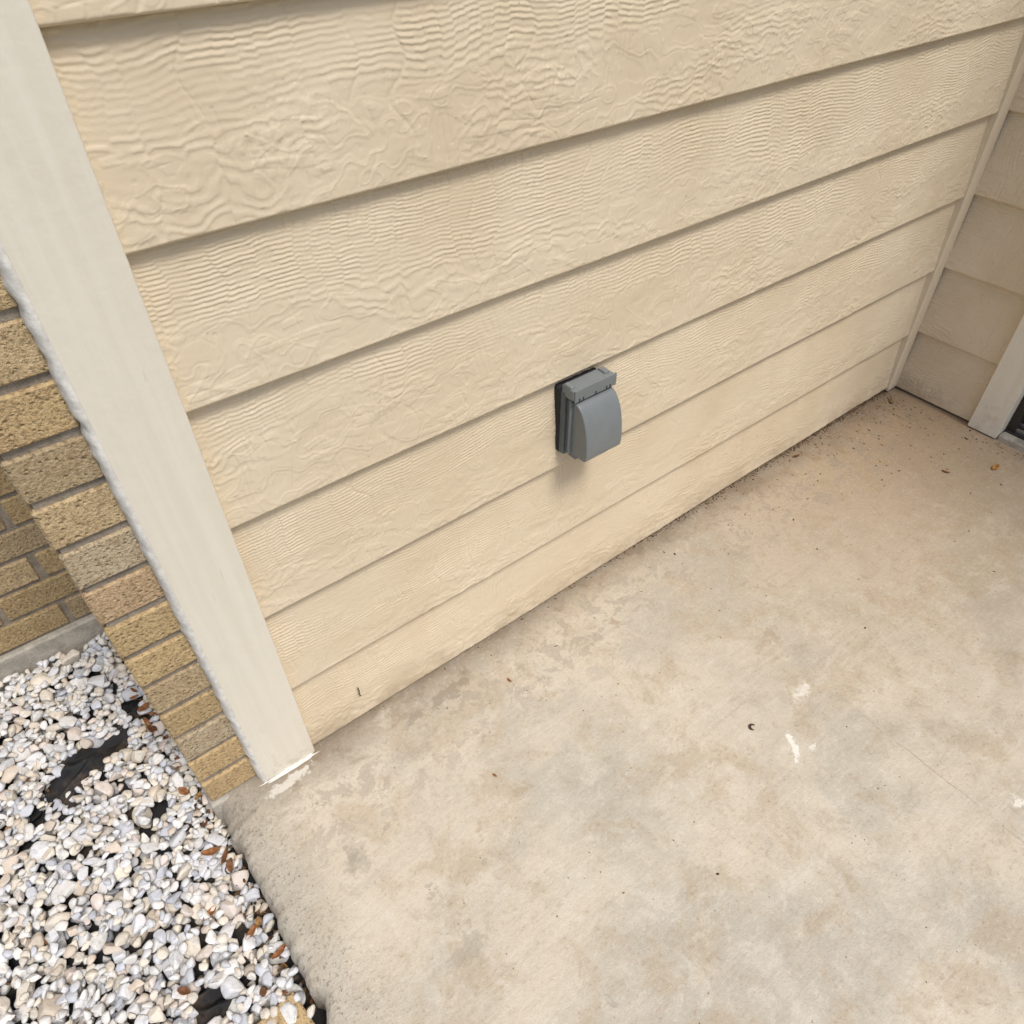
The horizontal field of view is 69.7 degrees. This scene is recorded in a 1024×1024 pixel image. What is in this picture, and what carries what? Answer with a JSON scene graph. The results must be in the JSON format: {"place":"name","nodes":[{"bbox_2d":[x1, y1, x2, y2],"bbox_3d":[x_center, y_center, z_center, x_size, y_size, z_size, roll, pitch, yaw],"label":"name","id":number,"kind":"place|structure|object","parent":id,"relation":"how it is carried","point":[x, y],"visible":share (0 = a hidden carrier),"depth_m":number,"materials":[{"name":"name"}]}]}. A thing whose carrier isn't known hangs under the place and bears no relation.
{"place":"outdoors","nodes":[
{"label":"outdoors","id":0,"kind":"place"},
{"label":"ground","id":1,"kind":"structure","parent":0,"visible":0},
{"bbox_2d":[0,613,108,690],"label":"foundation","id":2,"kind":"object","parent":1,"relation":"on","point":[79,634],"depth_m":1.76,"materials":[{"name":"concrete"}]},
{"bbox_2d":[0,466,90,653],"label":"bricks","id":3,"kind":"object","parent":2,"relation":"on","point":[17,543],"visible":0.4,"depth_m":1.66,"materials":[{"name":"brown brick"}]},
{"bbox_2d":[0,491,91,655],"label":"mortar joints","id":4,"kind":"object","parent":2,"relation":"on","point":[29,556],"depth_m":1.66,"materials":[{"name":"grey concrete"}]},
{"bbox_2d":[0,655,326,1023],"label":"landscape fabric","id":5,"kind":"object","parent":1,"relation":"on","point":[209,1004],"visible":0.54,"depth_m":1.48,"materials":[{"name":"black fabric"}]},
{"bbox_2d":[0,632,315,1023],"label":"gravel","id":6,"kind":"structure","parent":5,"relation":"on","point":[178,957],"depth_m":1.40,"materials":[{"name":"white gravel"}]},
{"bbox_2d":[257,992,314,1023],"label":"loose brick","id":7,"kind":"object","parent":5,"relation":"on","point":[303,1017],"visible":0.5,"depth_m":1.23,"materials":[{"name":"beige brick"}]},
{"bbox_2d":[3,397,998,996],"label":"dry leaves","id":8,"kind":"object","parent":5,"relation":"on","point":[227,869],"visible":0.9,"depth_m":1.42,"materials":[{"name":"brown plant"}]},
{"bbox_2d":[198,781,228,827],"bbox_3d":[-0.763,0.475,1.772,0.106,0.298,0.712,-28,50,-26],"label":"foundation","id":9,"kind":"object","parent":1,"relation":"on","point":[216,805],"visible":0.15,"depth_m":1.46,"materials":[{"name":"concrete"}]},
{"bbox_2d":[0,307,246,799],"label":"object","id":10,"kind":"object","parent":9,"relation":"on","point":[9,314],"visible":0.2,"depth_m":0.98,"materials":[{"name":"grey concrete"}]},
{"bbox_2d":[0,242,266,782],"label":"caulk bead","id":11,"kind":"object","parent":10,"relation":"attached to","point":[13,286],"visible":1,"depth_m":0.93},
{"bbox_2d":[0,275,255,800],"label":"bricks","id":12,"kind":"object","parent":9,"relation":"on","point":[34,413],"visible":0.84,"depth_m":1.00,"materials":[{"name":"brown brick"}]},
{"bbox_2d":[223,386,1023,1023],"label":"concrete patio","id":13,"kind":"structure","parent":1,"relation":"on","point":[425,886],"depth_m":1.46,"materials":[{"name":"beige concrete"}]},
{"bbox_2d":[261,751,318,785],"bbox_3d":[-0.452,0.520,1.495,0.131,0.004,0.014,-28,50,-26],"label":"caulk bead","id":14,"kind":"object","parent":13,"relation":"on","point":[292,767],"visible":1,"depth_m":1.49,"materials":[{"name":"white plastic"}]},
{"bbox_2d":[29,0,1023,744],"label":"siding boards","id":15,"kind":"object","parent":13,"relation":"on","point":[401,268],"visible":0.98,"depth_m":1.22,"materials":[{"name":"beige wood"}]},
{"bbox_2d":[290,390,1023,1023],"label":"dirt debris","id":16,"kind":"object","parent":13,"relation":"on","point":[806,498],"visible":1,"depth_m":2.20,"materials":[{"name":"brown soil"}]},
{"bbox_2d":[896,74,1023,420],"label":"siding boards","id":17,"kind":"object","parent":13,"relation":"on","point":[973,316],"visible":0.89,"depth_m":2.14,"materials":[{"name":"beige wood"}]},
{"bbox_2d":[968,315,1023,437],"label":"casing","id":18,"kind":"object","parent":13,"relation":"on","point":[1000,400],"visible":1,"depth_m":2.18,"materials":[{"name":"white wood"}]},
{"bbox_2d":[997,432,1023,452],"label":"concrete sill","id":19,"kind":"structure","parent":13,"relation":"on","point":[1012,441],"depth_m":2.23,"materials":[{"name":"grey concrete"}]},
{"bbox_2d":[1004,429,1023,439],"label":"sill pan","id":20,"kind":"object","parent":13,"relation":"on","point":[1015,434],"visible":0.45,"depth_m":2.24,"materials":[{"name":"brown metal"}]},
{"bbox_2d":[1015,428,1023,435],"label":"sill track","id":21,"kind":"structure","parent":20,"relation":"on","point":[1019,431],"depth_m":2.24,"materials":[{"name":"metal"}]},
{"bbox_2d":[1006,397,1023,431],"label":"jamb","id":22,"kind":"object","parent":13,"relation":"on","point":[1016,421],"visible":0.95,"depth_m":2.23,"materials":[{"name":"brown metal"}]},
{"bbox_3d":[0.380,-1.030,1.118,2.380,2.756,0.134,-28,50,-26],"label":"wall sheathing","id":23,"kind":"object","parent":13,"relation":"on","visible":0},
{"bbox_2d":[0,0,314,779],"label":"board","id":24,"kind":"object","parent":23,"relation":"attached to","point":[60,241],"visible":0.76,"depth_m":0.86,"materials":[{"name":"white wood"}]},
{"bbox_2d":[554,366,621,461],"bbox_3d":[0.151,-0.189,1.449,0.110,0.174,0.096,-28,50,-26],"label":"outlet cover","id":25,"kind":"object","parent":23,"relation":"attached to","point":[588,420],"visible":1,"depth_m":1.42,"materials":[{"name":"grey plastic"}]},
{"bbox_2d":[884,32,1023,390],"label":"corner trim","id":26,"kind":"structure","parent":23,"relation":"attached to","point":[995,122],"depth_m":2.05,"materials":[{"name":"beige wood"}]}
]}

